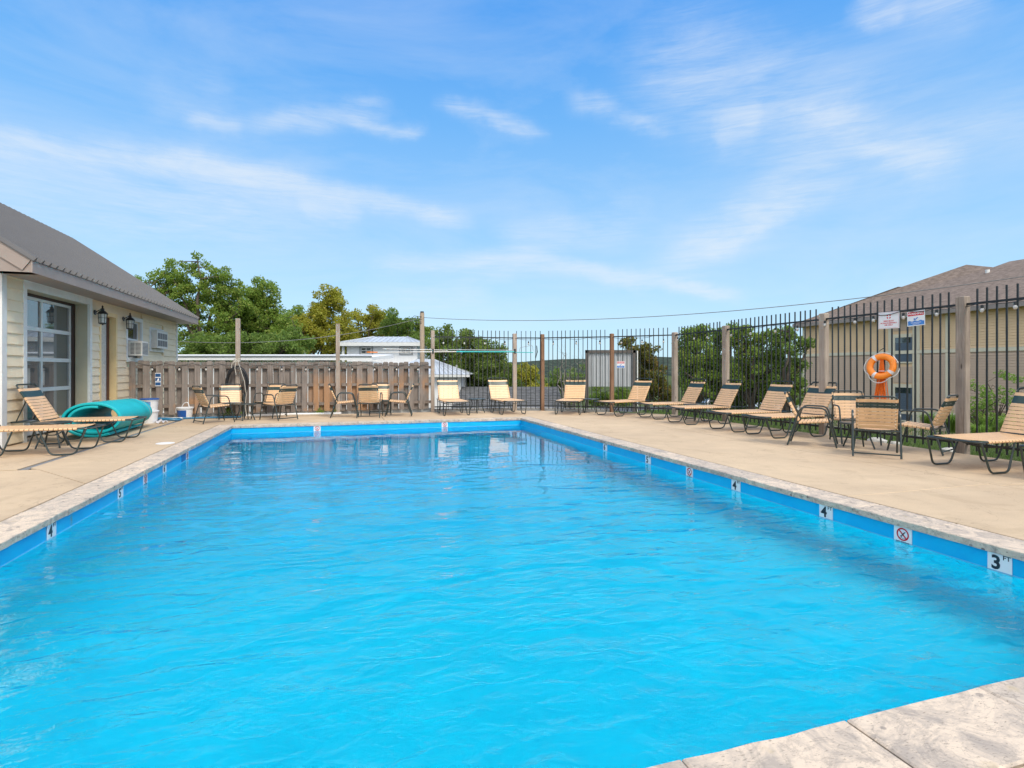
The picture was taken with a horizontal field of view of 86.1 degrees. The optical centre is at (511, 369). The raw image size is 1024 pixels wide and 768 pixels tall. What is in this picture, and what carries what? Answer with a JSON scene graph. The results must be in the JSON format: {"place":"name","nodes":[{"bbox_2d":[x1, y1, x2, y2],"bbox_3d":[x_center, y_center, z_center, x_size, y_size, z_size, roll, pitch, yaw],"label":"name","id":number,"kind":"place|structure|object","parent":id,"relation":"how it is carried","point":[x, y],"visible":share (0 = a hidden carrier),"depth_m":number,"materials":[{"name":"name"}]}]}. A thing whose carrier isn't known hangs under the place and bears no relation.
{"place":"outdoors","nodes":[
{"label":"outdoors","id":0,"kind":"place"},
{"bbox_2d":[0,203,198,447],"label":"pool house","id":1,"kind":"structure","parent":0,"point":[62,349],"depth_m":11.40,"materials":[{"name":"beige"}]},
{"bbox_2d":[27,296,70,435],"bbox_3d":[-9.049,-0.085,10.525,0.050,2.590,2.360,0,0,-17],"label":"glazed door","id":2,"kind":"structure","parent":1,"relation":"in","point":[48,322],"depth_m":10.86,"materials":[{"name":"glass"}]},
{"bbox_2d":[93,305,108,324],"bbox_3d":[-9.086,-1.212,12.137,0.263,0.445,0.216,0,0,-17],"label":"wall lantern","id":3,"kind":"object","parent":1,"relation":"attached to","point":[102,315],"depth_m":12.10,"materials":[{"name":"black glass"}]},
{"bbox_2d":[102,317,108,400],"bbox_3d":[-9.575,0.002,12.781,0.040,2.495,0.840,0,0,-17],"label":"entry door","id":4,"kind":"structure","parent":1,"relation":"in","point":[105,328],"depth_m":13.01,"materials":[{"name":"brown wood"}]},
{"bbox_2d":[122,313,134,329],"bbox_3d":[-9.574,-1.212,13.713,0.263,0.445,0.216,0,0,-17],"label":"wall lantern","id":5,"kind":"object","parent":1,"relation":"attached to","point":[130,320],"depth_m":13.67,"materials":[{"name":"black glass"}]},
{"bbox_2d":[126,315,142,361],"bbox_3d":[-9.971,-0.795,14.417,0.130,1.170,1.200,0,0,-17],"label":"window","id":6,"kind":"structure","parent":1,"relation":"in","point":[131,335],"depth_m":14.60,"materials":[{"name":"white paint"}]},
{"bbox_2d":[128,341,147,355],"bbox_3d":[-9.761,-0.560,14.318,0.334,0.380,0.474,0,0,-17],"label":"air conditioner","id":7,"kind":"object","parent":1,"relation":"attached to","point":[137,348],"visible":1,"depth_m":14.11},
{"bbox_2d":[151,330,167,348],"bbox_3d":[-10.406,-0.890,16.167,0.194,0.520,1.000,0,0,-17],"label":"air conditioner","id":8,"kind":"object","parent":1,"relation":"attached to","point":[159,339],"visible":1,"depth_m":15.91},
{"bbox_2d":[189,357,792,366],"bbox_3d":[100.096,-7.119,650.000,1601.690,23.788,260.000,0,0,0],"label":"hill","id":9,"kind":"structure","parent":0,"point":[568,362],"depth_m":651.03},
{"bbox_2d":[0,411,1023,767],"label":"pool deck","id":10,"kind":"structure","parent":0,"point":[972,491],"depth_m":7.57,"materials":[{"name":"concrete"}]},
{"bbox_2d":[30,420,72,448],"bbox_3d":[-7.420,1.043,8.850,0.536,0.412,0.536,0,0,-20],"label":"side table","id":11,"kind":"object","parent":10,"relation":"on","point":[51,422],"visible":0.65,"depth_m":8.76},
{"bbox_2d":[0,424,105,455],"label":"sun lounger","id":12,"kind":"object","parent":10,"relation":"on","point":[33,428],"visible":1,"depth_m":8.18,"materials":[{"name":"beige plastic"}]},
{"bbox_2d":[10,383,146,444],"bbox_3d":[-7.510,0.740,9.585,1.814,1.013,0.695,0,0,-17],"label":"sun lounger","id":13,"kind":"object","parent":10,"relation":"on","point":[29,395],"visible":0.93,"depth_m":9.45,"materials":[{"name":"beige plastic"}]},
{"bbox_2d":[61,397,151,437],"bbox_3d":[-8.040,0.915,11.042,1.044,0.690,1.950,0,0,-18],"label":"foam mat","id":14,"kind":"object","parent":10,"relation":"on","point":[127,407],"visible":0.87,"depth_m":10.62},
{"bbox_2d":[142,410,158,423],"bbox_3d":[-8.520,1.100,12.900,0.382,0.300,0.382,0,0,30],"label":"bucket","id":15,"kind":"object","parent":10,"relation":"on","point":[153,418],"visible":0.38,"depth_m":12.81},
{"bbox_2d":[139,398,159,409],"bbox_3d":[-8.540,0.808,12.920,0.403,0.280,0.403,0,0,30],"label":"bucket","id":16,"kind":"object","parent":15,"relation":"on","point":[152,403],"visible":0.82,"depth_m":12.83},
{"bbox_2d":[176,402,193,416],"bbox_3d":[-8.467,1.040,14.200,0.403,0.419,0.403,0,0,30],"label":"bucket","id":17,"kind":"object","parent":10,"relation":"on","point":[182,411],"visible":0.97,"depth_m":14.06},
{"bbox_2d":[183,416,240,418],"bbox_3d":[-7.675,1.220,14.065,1.322,0.044,0.044,0,0,-19],"label":"pool pipe","id":18,"kind":"object","parent":10,"relation":"on","point":[211,417],"visible":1,"depth_m":14.02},
{"bbox_2d":[192,385,234,423],"bbox_3d":[-7.072,0.802,12.974,0.597,0.880,0.775,0,0,40],"label":"patio chair","id":19,"kind":"object","parent":10,"relation":"on","point":[205,402],"visible":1,"depth_m":12.83,"materials":[{"name":"beige plastic"}]},
{"bbox_2d":[218,384,244,419],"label":"patio chair","id":20,"kind":"object","parent":10,"relation":"on","point":[234,395],"visible":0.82,"depth_m":14.35,"materials":[{"name":"beige plastic"}]},
{"bbox_2d":[233,403,256,420],"bbox_3d":[-6.620,1.043,13.620,0.536,0.412,0.536,0,0,36],"label":"side table","id":21,"kind":"object","parent":10,"relation":"on","point":[247,404],"visible":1,"depth_m":13.59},
{"bbox_2d":[251,383,286,418],"bbox_3d":[-6.346,0.802,14.384,0.597,0.880,0.775,0,0,6],"label":"patio chair","id":22,"kind":"object","parent":10,"relation":"on","point":[274,392],"visible":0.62,"depth_m":14.63,"materials":[{"name":"beige plastic"}]},
{"bbox_2d":[259,384,297,420],"bbox_3d":[-5.820,0.802,13.733,0.775,0.880,0.597,0,0,29],"label":"patio chair","id":23,"kind":"object","parent":10,"relation":"on","point":[282,396],"visible":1,"depth_m":13.59,"materials":[{"name":"beige plastic"}]},
{"bbox_2d":[129,318,430,415],"bbox_3d":[-6.098,-0.055,15.180,7.738,2.650,0.208,0,0,-17],"label":"wooden fence","id":24,"kind":"object","parent":10,"relation":"on","point":[313,381],"visible":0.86,"depth_m":15.17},
{"bbox_2d":[155,373,160,385],"bbox_3d":[-9.162,0.250,14.196,0.130,0.340,0.010,0,0,-17],"label":"striped sign","id":25,"kind":"object","parent":24,"relation":"attached to","point":[157,379],"visible":1,"depth_m":14.19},
{"bbox_2d":[225,366,248,400],"bbox_3d":[-7.301,0.381,14.567,0.579,0.992,0.086,0,0,-17],"label":"hose coil","id":26,"kind":"object","parent":24,"relation":"hanging from","point":[232,369],"visible":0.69,"depth_m":14.57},
{"bbox_2d":[138,363,427,370],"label":"string lights","id":27,"kind":"object","parent":24,"relation":"attached to","point":[179,369],"visible":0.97,"depth_m":15.12},
{"bbox_2d":[246,412,340,416],"bbox_3d":[-5.833,1.195,14.748,2.374,0.070,0.107,0,0,-18],"label":"white pipe","id":28,"kind":"object","parent":10,"relation":"on","point":[283,414],"visible":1,"depth_m":14.75,"materials":[{"name":"plastic"}]},
{"bbox_2d":[328,384,358,417],"bbox_3d":[-4.453,0.802,14.541,0.775,0.880,0.597,0,0,-15],"label":"patio chair","id":29,"kind":"object","parent":10,"relation":"on","point":[336,398],"visible":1,"depth_m":14.33,"materials":[{"name":"beige plastic"}]},
{"bbox_2d":[356,384,382,417],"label":"patio chair","id":30,"kind":"object","parent":10,"relation":"on","point":[364,390],"visible":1,"depth_m":14.21,"materials":[{"name":"beige plastic"}]},
{"bbox_2d":[369,383,391,415],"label":"patio chair","id":31,"kind":"object","parent":10,"relation":"on","point":[386,388],"visible":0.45,"depth_m":15.62,"materials":[{"name":"beige plastic"}]},
{"bbox_2d":[385,383,414,416],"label":"patio chair","id":32,"kind":"object","parent":10,"relation":"on","point":[400,401],"visible":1,"depth_m":14.68,"materials":[{"name":"beige plastic"}]},
{"bbox_2d":[437,378,469,415],"bbox_3d":[-1.699,0.740,15.608,0.695,1.013,1.813,0,0,-17],"label":"sun lounger","id":33,"kind":"object","parent":10,"relation":"on","point":[445,387],"visible":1,"depth_m":16.13,"materials":[{"name":"beige plastic"}]},
{"bbox_2d":[468,398,485,412],"bbox_3d":[-1.020,1.043,15.950,0.536,0.412,0.536,0,0,39],"label":"side table","id":34,"kind":"object","parent":10,"relation":"on","point":[476,399],"visible":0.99,"depth_m":15.93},
{"bbox_2d":[488,378,526,414],"bbox_3d":[-0.182,0.740,16.001,0.695,1.013,1.814,0,0,-20],"label":"sun lounger","id":35,"kind":"object","parent":10,"relation":"on","point":[496,384],"visible":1,"depth_m":16.50,"materials":[{"name":"beige plastic"}]},
{"bbox_2d":[0,420,1023,579],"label":"pool basin","id":36,"kind":"object","parent":10,"relation":"in","point":[942,546],"visible":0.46,"depth_m":5.87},
{"bbox_2d":[47,522,55,539],"bbox_3d":[-3.926,1.376,4.679,0.006,0.152,0.152,0,0,-18],"label":"pool marker","id":37,"kind":"object","parent":36,"relation":"attached to","point":[51,530],"visible":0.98,"depth_m":4.67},
{"bbox_2d":[0,425,1023,767],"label":"pool water","id":38,"kind":"structure","parent":36,"relation":"in","point":[490,597],"depth_m":3.19,"materials":[{"name":"liquid"}]},
{"bbox_2d":[0,417,1023,767],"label":"pool coping","id":39,"kind":"object","parent":36,"relation":"on","point":[980,727],"visible":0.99,"depth_m":2.01,"materials":[{"name":"concrete"}]},
{"bbox_2d":[732,479,740,491],"bbox_3d":[2.652,1.376,6.497,0.005,0.152,0.152,0,0,-17],"label":"pool marker","id":40,"kind":"object","parent":36,"relation":"attached to","point":[736,485],"visible":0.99,"depth_m":6.49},
{"bbox_2d":[819,504,832,520],"bbox_3d":[3.027,1.376,5.288,0.005,0.152,0.152,0,0,-17],"label":"pool marker","id":41,"kind":"object","parent":36,"relation":"attached to","point":[826,512],"visible":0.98,"depth_m":5.28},
{"bbox_2d":[894,525,911,544],"bbox_3d":[3.249,1.376,4.562,0.010,0.152,0.152,0,0,-17],"label":"pool marker","id":42,"kind":"object","parent":36,"relation":"attached to","point":[902,534],"visible":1,"depth_m":4.56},
{"bbox_2d":[987,551,1011,574],"bbox_3d":[3.459,1.376,3.891,0.005,0.152,0.152,0,0,-17],"label":"pool marker","id":43,"kind":"object","parent":36,"relation":"attached to","point":[999,562],"visible":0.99,"depth_m":3.89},
{"bbox_2d":[431,328,677,414],"bbox_3d":[1.183,0.050,16.366,7.145,2.500,1.133,0,0,7],"label":"metal fence","id":44,"kind":"object","parent":10,"relation":"on","point":[674,371],"visible":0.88,"depth_m":16.46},
{"bbox_2d":[367,345,537,355],"bbox_3d":[-1.660,-0.552,16.147,5.060,0.402,0.069,0,0,-15],"label":"skimmer pole","id":45,"kind":"object","parent":44,"relation":"hanging from","point":[466,351],"visible":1,"depth_m":16.32,"materials":[{"name":"white metal"}]},
{"bbox_2d":[433,336,663,344],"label":"string lights","id":46,"kind":"object","parent":44,"relation":"attached to","point":[547,339],"visible":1,"depth_m":16.53},
{"bbox_2d":[555,378,585,414],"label":"sun lounger","id":47,"kind":"object","parent":10,"relation":"on","point":[576,388],"visible":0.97,"depth_m":16.44,"materials":[{"name":"beige plastic"}]},
{"bbox_2d":[594,378,654,416],"bbox_3d":[3.148,0.740,15.298,1.814,1.013,0.695,0,0,-36],"label":"sun lounger","id":48,"kind":"object","parent":10,"relation":"on","point":[642,385],"visible":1,"depth_m":15.52,"materials":[{"name":"beige plastic"}]},
{"bbox_2d":[636,379,708,419],"bbox_3d":[4.161,0.740,14.259,1.813,1.013,0.695,0,0,-16],"label":"sun lounger","id":49,"kind":"object","parent":10,"relation":"on","point":[694,389],"visible":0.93,"depth_m":14.33,"materials":[{"name":"beige plastic"}]},
{"bbox_2d":[684,403,705,420],"bbox_3d":[4.500,1.043,13.500,0.536,0.412,0.536,0,0,-23],"label":"side table","id":50,"kind":"object","parent":10,"relation":"on","point":[694,410],"visible":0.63,"depth_m":13.44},
{"bbox_2d":[664,380,745,424],"bbox_3d":[4.532,0.740,12.908,1.814,1.013,0.695,0,0,-16],"label":"sun lounger","id":51,"kind":"object","parent":10,"relation":"on","point":[727,390],"visible":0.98,"depth_m":12.94,"materials":[{"name":"beige plastic"}]},
{"bbox_2d":[706,381,793,431],"bbox_3d":[4.998,0.740,11.451,1.814,1.013,0.695,0,0,-17],"label":"sun lounger","id":52,"kind":"object","parent":10,"relation":"on","point":[778,408],"visible":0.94,"depth_m":11.53,"materials":[{"name":"beige plastic"}]},
{"bbox_2d":[741,382,837,438],"bbox_3d":[5.327,0.740,10.473,1.814,1.013,0.695,0,0,-17],"label":"sun lounger","id":53,"kind":"object","parent":10,"relation":"on","point":[826,395],"visible":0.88,"depth_m":10.52,"materials":[{"name":"beige plastic"}]},
{"bbox_2d":[784,391,837,447],"bbox_3d":[4.971,0.802,9.118,0.775,0.880,0.597,0,0,32],"label":"patio chair","id":54,"kind":"object","parent":10,"relation":"on","point":[797,414],"visible":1,"depth_m":9.06,"materials":[{"name":"beige plastic"}]},
{"bbox_2d":[675,283,1023,456],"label":"metal fence","id":55,"kind":"object","parent":10,"relation":"on","point":[962,366],"visible":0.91,"depth_m":9.60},
{"bbox_2d":[675,299,1023,340],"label":"string lights","id":56,"kind":"object","parent":55,"relation":"attached to","point":[1015,306],"visible":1,"depth_m":9.60},
{"bbox_2d":[874,347,888,398],"bbox_3d":[6.365,0.083,9.455,0.097,0.955,0.266,0,0,-17],"label":"stand","id":57,"kind":"object","parent":55,"relation":"hanging from","point":[880,389],"visible":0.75,"depth_m":9.45,"materials":[{"name":"orange plastic"}]},
{"bbox_2d":[864,353,899,382],"bbox_3d":[6.351,-0.036,9.432,0.092,0.545,0.545,17,-10,-36],"label":"ring buoy","id":58,"kind":"object","parent":55,"relation":"hanging from","point":[888,373],"visible":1,"depth_m":9.40,"materials":[{"name":"orange plastic"}]},
{"bbox_2d":[878,311,899,328],"bbox_3d":[6.439,-0.850,9.375,0.007,0.285,0.375,0,1,-17],"label":"buoy sign","id":59,"kind":"object","parent":55,"relation":"hanging from","point":[886,321],"visible":1,"depth_m":9.38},
{"bbox_2d":[907,310,924,326],"bbox_3d":[6.575,-0.840,8.930,0.016,0.245,0.290,0,-2,-17],"label":"warning sign","id":60,"kind":"object","parent":55,"relation":"attached to","point":[915,318],"visible":1,"depth_m":8.93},
{"bbox_2d":[829,390,881,445],"bbox_3d":[5.869,0.802,9.413,0.597,0.880,0.775,0,0,16],"label":"patio chair","id":61,"kind":"object","parent":10,"relation":"on","point":[843,406],"visible":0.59,"depth_m":9.68,"materials":[{"name":"beige plastic"}]},
{"bbox_2d":[839,421,875,448],"bbox_3d":[5.550,1.043,8.780,0.536,0.412,0.536,0,0,5],"label":"side table","id":62,"kind":"object","parent":10,"relation":"on","point":[848,423],"visible":0.53,"depth_m":8.83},
{"bbox_2d":[851,395,902,458],"bbox_3d":[5.322,0.802,8.030,0.597,0.880,0.775,0,0,31],"label":"patio chair","id":63,"kind":"object","parent":10,"relation":"on","point":[868,406],"visible":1,"depth_m":7.80,"materials":[{"name":"beige plastic"}]},
{"bbox_2d":[886,394,958,455],"bbox_3d":[6.241,0.802,8.332,0.597,0.880,0.775,0,0,-37],"label":"patio chair","id":64,"kind":"object","parent":10,"relation":"on","point":[942,415],"visible":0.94,"depth_m":8.18,"materials":[{"name":"beige plastic"}]},
{"bbox_2d":[926,387,1023,473],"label":"sun lounger","id":65,"kind":"object","parent":10,"relation":"on","point":[1010,435],"visible":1,"depth_m":7.20,"materials":[{"name":"beige plastic"}]},
{"bbox_2d":[0,0,1023,361],"label":"sky","id":66,"kind":"structure","parent":0,"point":[480,161],"materials":[{"name":"blue"}]},
{"bbox_2d":[27,374,1023,460],"bbox_3d":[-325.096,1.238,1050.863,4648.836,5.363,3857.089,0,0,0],"label":"ground","id":67,"kind":"structure","parent":0,"point":[604,389],"depth_m":16.69,"materials":[{"name":"green plant"}]},
{"bbox_2d":[134,250,259,348],"bbox_3d":[-19.416,-1.650,33.983,7.459,11.213,3.560,0,0,0],"label":"oak tree","id":68,"kind":"object","parent":67,"relation":"on","point":[221,309],"visible":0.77,"depth_m":33.55,"materials":[{"name":"green plant"}]},
{"bbox_2d":[178,325,316,361],"bbox_3d":[-14.474,0.766,29.047,7.903,6.399,2.948,0,0,5],"label":"leafy tree","id":69,"kind":"object","parent":67,"relation":"on","point":[263,346],"visible":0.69,"depth_m":28.58,"materials":[{"name":"green plant"}]},
{"bbox_2d":[222,275,285,361],"bbox_3d":[-17.119,-1.138,35.908,4.613,10.189,3.477,0,0,0],"label":"oak tree","id":70,"kind":"object","parent":67,"relation":"on","point":[262,302],"visible":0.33,"depth_m":35.61,"materials":[{"name":"green plant"}]},
{"bbox_2d":[163,355,392,412],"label":"white outbuilding","id":71,"kind":"structure","parent":67,"relation":"on","point":[279,357],"depth_m":22.70,"materials":[{"name":"metal"}]},
{"bbox_2d":[265,309,303,361],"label":"leafy tree","id":72,"kind":"object","parent":67,"relation":"on","point":[286,322],"visible":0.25,"depth_m":32.90,"materials":[{"name":"green plant"}]},
{"bbox_2d":[270,304,316,360],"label":"leafy tree","id":73,"kind":"object","parent":67,"relation":"on","point":[300,311],"visible":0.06,"depth_m":39.40,"materials":[{"name":"green plant"}]},
{"bbox_2d":[158,408,430,417],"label":"wall kerb","id":74,"kind":"structure","parent":67,"relation":"on","point":[200,414],"depth_m":15.61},
{"bbox_2d":[292,283,358,361],"bbox_3d":[-12.825,-0.904,36.925,5.258,9.721,3.370,0,0,7],"label":"oak tree","id":75,"kind":"object","parent":67,"relation":"on","point":[316,320],"visible":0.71,"depth_m":36.56,"materials":[{"name":"green plant"}]},
{"bbox_2d":[351,304,389,338],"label":"leafy tree","id":76,"kind":"object","parent":67,"relation":"on","point":[373,318],"visible":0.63,"depth_m":41.55,"materials":[{"name":"green plant"}]},
{"bbox_2d":[340,336,428,374],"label":"white house","id":77,"kind":"structure","parent":67,"relation":"on","point":[362,346],"depth_m":32.00,"materials":[{"name":"paint"}]},
{"bbox_2d":[359,346,372,354],"bbox_3d":[-8.495,-1.126,31.948,0.784,0.497,0.077,0,0,0],"label":"window","id":78,"kind":"structure","parent":77,"relation":"in","point":[363,350],"depth_m":31.93,"materials":[{"name":"glass"}]},
{"bbox_2d":[399,346,412,354],"bbox_3d":[-6.180,-1.126,31.948,0.784,0.497,0.077,0,0,0],"label":"window","id":79,"kind":"structure","parent":77,"relation":"in","point":[400,347],"depth_m":31.93,"materials":[{"name":"glass"}]},
{"bbox_2d":[378,307,430,342],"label":"leafy tree","id":80,"kind":"object","parent":67,"relation":"on","point":[405,328],"visible":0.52,"depth_m":39.58,"materials":[{"name":"green plant"}]},
{"bbox_2d":[374,313,434,337],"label":"leafy tree","id":81,"kind":"object","parent":67,"relation":"on","point":[416,328],"visible":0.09,"depth_m":45.74,"materials":[{"name":"green plant"}]},
{"bbox_2d":[410,311,424,361],"bbox_3d":[-4.466,0.540,25.940,0.714,6.620,0.251,0,0,-15],"label":"utility pole","id":82,"kind":"object","parent":67,"relation":"on","point":[422,345],"visible":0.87,"depth_m":25.91,"materials":[{"name":"brown wood"}]},
{"bbox_2d":[178,318,418,342],"bbox_3d":[-8.624,-1.783,23.502,10.059,1.429,0.020,0,0,-30],"label":"overhead wire","id":83,"kind":"object","parent":82,"relation":"attached to","point":[286,340],"visible":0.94,"depth_m":22.79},
{"bbox_2d":[424,276,1023,320],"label":"overhead wire","id":84,"kind":"object","parent":82,"relation":"attached to","point":[740,310],"visible":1,"depth_m":18.59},
{"bbox_2d":[398,359,471,408],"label":"white shed","id":85,"kind":"structure","parent":67,"relation":"on","point":[448,369],"depth_m":27.00,"materials":[{"name":"paint"}]},
{"bbox_2d":[424,323,466,374],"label":"cedar tree","id":86,"kind":"object","parent":67,"relation":"on","point":[448,345],"visible":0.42,"depth_m":30.51,"materials":[{"name":"green plant"}]},
{"bbox_2d":[454,328,490,386],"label":"cedar tree","id":87,"kind":"object","parent":67,"relation":"on","point":[469,346],"visible":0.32,"depth_m":31.49,"materials":[{"name":"green plant"}]},
{"bbox_2d":[468,339,524,386],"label":"cedar tree","id":88,"kind":"object","parent":67,"relation":"on","point":[503,368],"visible":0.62,"depth_m":29.42,"materials":[{"name":"green plant"}]},
{"bbox_2d":[451,387,562,407],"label":"grey roof building","id":89,"kind":"structure","parent":67,"relation":"on","point":[525,393],"depth_m":24.96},
{"bbox_2d":[435,407,609,411],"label":"wall kerb","id":90,"kind":"structure","parent":67,"relation":"on","point":[523,409],"depth_m":16.76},
{"bbox_2d":[517,362,549,386],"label":"thicket tree","id":91,"kind":"object","parent":67,"relation":"on","point":[526,376],"visible":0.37,"depth_m":33.61,"materials":[{"name":"green plant"}]},
{"bbox_2d":[538,364,584,403],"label":"leafy tree","id":92,"kind":"object","parent":67,"relation":"on","point":[553,382],"visible":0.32,"depth_m":37.67,"materials":[{"name":"green plant"}]},
{"bbox_2d":[547,349,584,407],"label":"dead tree","id":93,"kind":"object","parent":67,"relation":"on","point":[563,381],"visible":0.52,"depth_m":24.95,"materials":[{"name":"brown plant"}]},
{"bbox_2d":[584,387,630,410],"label":"leafy tree","id":94,"kind":"object","parent":67,"relation":"on","point":[606,395],"visible":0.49,"depth_m":21.35,"materials":[{"name":"green plant"}]},
{"bbox_2d":[585,350,637,411],"bbox_3d":[3.718,1.004,20.500,1.981,3.492,0.120,0,0,0],"label":"corrugated panel","id":95,"kind":"object","parent":67,"relation":"on","point":[605,368],"visible":0.73,"depth_m":20.51,"materials":[{"name":"metal"}]},
{"bbox_2d":[617,337,671,412],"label":"leafy tree","id":96,"kind":"object","parent":67,"relation":"on","point":[626,343],"visible":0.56,"depth_m":21.72,"materials":[{"name":"green plant"}]},
{"bbox_2d":[671,323,721,413],"bbox_3d":[9.677,0.838,27.988,2.947,6.446,2.740,0,0,0],"label":"leafy tree","id":97,"kind":"object","parent":67,"relation":"on","point":[711,364],"visible":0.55,"depth_m":27.61,"materials":[{"name":"green plant"}]},
{"bbox_2d":[702,321,757,409],"bbox_3d":[11.307,0.723,28.860,3.132,6.674,2.825,0,0,0],"label":"leafy tree","id":98,"kind":"object","parent":67,"relation":"on","point":[715,349],"visible":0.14,"depth_m":28.57,"materials":[{"name":"green plant"}]},
{"bbox_2d":[720,324,786,418],"bbox_3d":[11.889,0.897,26.909,3.318,6.327,2.688,0,0,0],"label":"leafy tree","id":99,"kind":"object","parent":67,"relation":"on","point":[752,369],"visible":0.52,"depth_m":26.70,"materials":[{"name":"green plant"}]},
{"bbox_2d":[760,324,814,419],"bbox_3d":[13.090,0.946,26.007,2.197,6.229,2.495,0,0,0],"label":"leafy tree","id":100,"kind":"object","parent":67,"relation":"on","point":[791,356],"visible":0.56,"depth_m":25.69,"materials":[{"name":"green plant"}]},
{"bbox_2d":[792,259,1023,445],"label":"apartment building","id":101,"kind":"structure","parent":67,"relation":"on","point":[965,274],"depth_m":30.73,"materials":[{"name":"beige"}]},
{"bbox_2d":[893,333,911,362],"bbox_3d":[22.227,-1.215,31.227,0.050,1.666,1.092,0,0,-17],"label":"window","id":102,"kind":"structure","parent":101,"relation":"in","point":[903,337],"depth_m":31.21,"materials":[{"name":"white glass"}]},
{"bbox_2d":[893,384,911,421],"bbox_3d":[22.227,1.865,31.227,0.050,2.128,1.092,0,0,-17],"label":"window","id":103,"kind":"structure","parent":101,"relation":"in","point":[895,386],"depth_m":31.15,"materials":[{"name":"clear glass"}]},
{"bbox_2d":[913,412,935,423],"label":"ornamental grass","id":104,"kind":"object","parent":67,"relation":"on","point":[926,420],"depth_m":12.13,"materials":[{"name":"green plant"}]},
{"bbox_2d":[970,421,998,441],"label":"ornamental grass","id":105,"kind":"object","parent":67,"relation":"on","point":[982,428],"depth_m":9.84,"materials":[{"name":"green plant"}]},
{"bbox_2d":[970,395,1012,431],"bbox_3d":[9.505,1.046,11.025,0.586,1.130,1.182,0,0,13],"label":"shrub","id":106,"kind":"object","parent":67,"relation":"on","point":[973,418],"visible":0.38,"depth_m":11.11,"materials":[{"name":"green plant"}]},
{"bbox_2d":[970,370,1023,431],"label":"shrub","id":107,"kind":"object","parent":67,"relation":"on","point":[982,394],"visible":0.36,"depth_m":11.29,"materials":[{"name":"green plant"}]},
{"bbox_2d":[505,364,801,376],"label":"hill","id":108,"kind":"structure","parent":0,"point":[576,366],"depth_m":260.39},
{"bbox_2d":[642,408,1023,461],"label":"lawn grass","id":109,"kind":"structure","parent":0,"point":[905,443],"depth_m":11.38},
{"bbox_2d":[933,411,954,432],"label":"ornamental grass","id":110,"kind":"object","parent":109,"relation":"on","point":[952,422],"depth_m":11.54,"materials":[{"name":"green plant"}]},
{"bbox_2d":[971,413,1004,431],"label":"ornamental grass","id":111,"kind":"object","parent":109,"relation":"on","point":[983,419],"depth_m":10.82,"materials":[{"name":"green plant"}]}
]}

